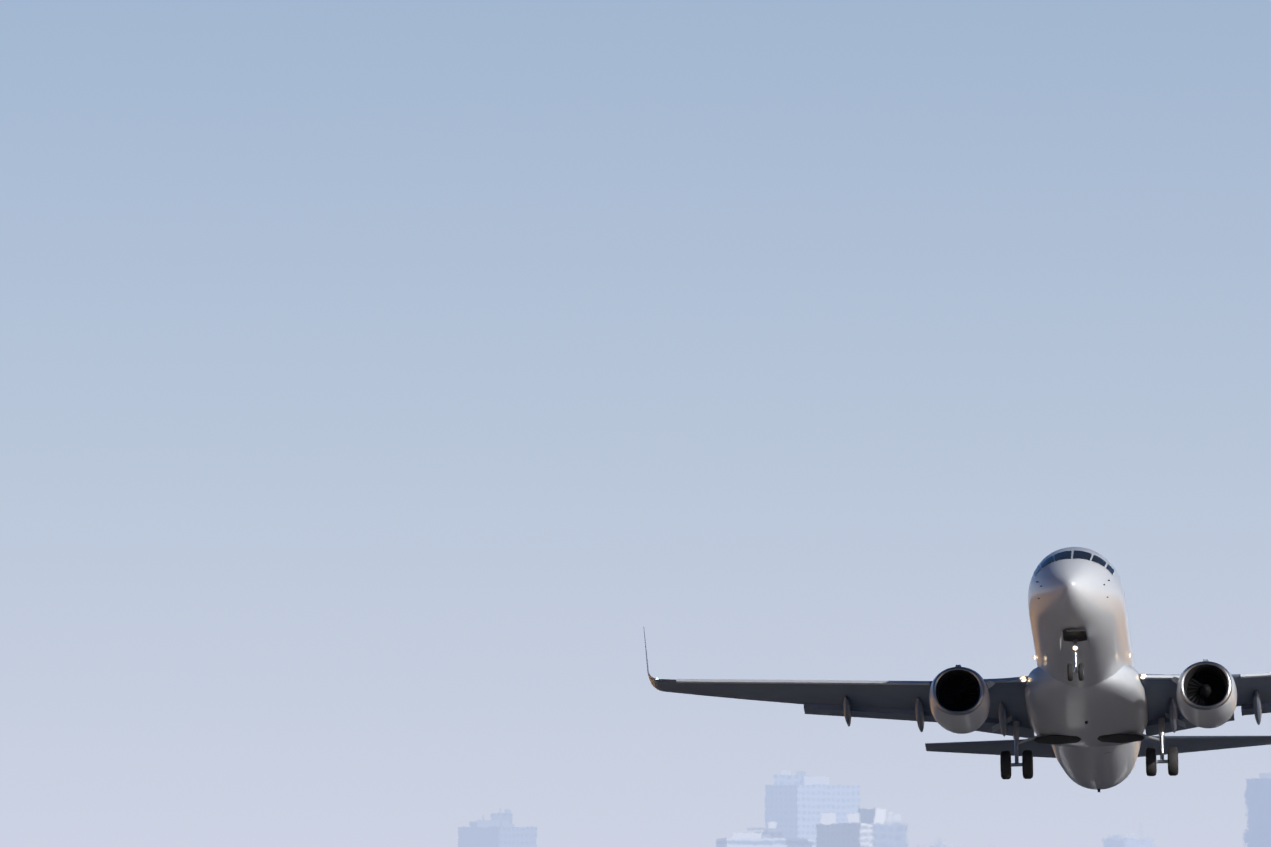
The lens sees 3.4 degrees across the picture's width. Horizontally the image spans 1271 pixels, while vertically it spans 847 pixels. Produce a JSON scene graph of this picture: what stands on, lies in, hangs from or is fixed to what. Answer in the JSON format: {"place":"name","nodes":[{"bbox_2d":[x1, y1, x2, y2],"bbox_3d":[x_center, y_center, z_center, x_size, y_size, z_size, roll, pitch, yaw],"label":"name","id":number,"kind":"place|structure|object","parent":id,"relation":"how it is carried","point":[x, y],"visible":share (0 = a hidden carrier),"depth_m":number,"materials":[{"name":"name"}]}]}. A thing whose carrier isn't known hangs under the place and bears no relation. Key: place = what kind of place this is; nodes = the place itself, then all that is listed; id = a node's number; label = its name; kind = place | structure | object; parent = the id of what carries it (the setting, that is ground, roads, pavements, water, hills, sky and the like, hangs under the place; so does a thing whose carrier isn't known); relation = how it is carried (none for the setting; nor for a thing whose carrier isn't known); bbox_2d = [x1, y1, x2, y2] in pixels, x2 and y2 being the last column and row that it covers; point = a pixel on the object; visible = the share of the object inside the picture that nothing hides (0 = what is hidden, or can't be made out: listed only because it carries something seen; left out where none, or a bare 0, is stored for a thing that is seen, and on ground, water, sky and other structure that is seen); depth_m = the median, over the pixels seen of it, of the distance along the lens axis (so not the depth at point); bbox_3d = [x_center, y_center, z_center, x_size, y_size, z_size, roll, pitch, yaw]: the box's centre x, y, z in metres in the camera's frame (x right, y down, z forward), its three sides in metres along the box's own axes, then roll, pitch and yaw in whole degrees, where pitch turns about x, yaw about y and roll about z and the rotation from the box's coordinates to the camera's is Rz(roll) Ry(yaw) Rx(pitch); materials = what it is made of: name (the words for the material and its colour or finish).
{"place":"outdoors","nodes":[
{"label":"outdoors","id":0,"kind":"place"},
{"bbox_2d":[0,0,1270,846],"label":"sky","id":1,"kind":"structure","parent":0,"point":[164,164],"materials":[{"name":"blue"}]},
{"bbox_2d":[644,547,1270,791],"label":"aircraft","id":2,"kind":"object","parent":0,"point":[1086,702],"visible":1,"depth_m":829.73,"materials":[{"name":"paint"}]},
{"bbox_3d":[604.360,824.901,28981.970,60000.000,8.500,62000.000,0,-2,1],"label":"ground","id":3,"kind":"structure","parent":0,"visible":0},
{"bbox_2d":[289,253,1270,846],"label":"heat haze","id":4,"kind":"object","parent":3,"relation":"on","point":[537,501],"visible":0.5,"depth_m":960.33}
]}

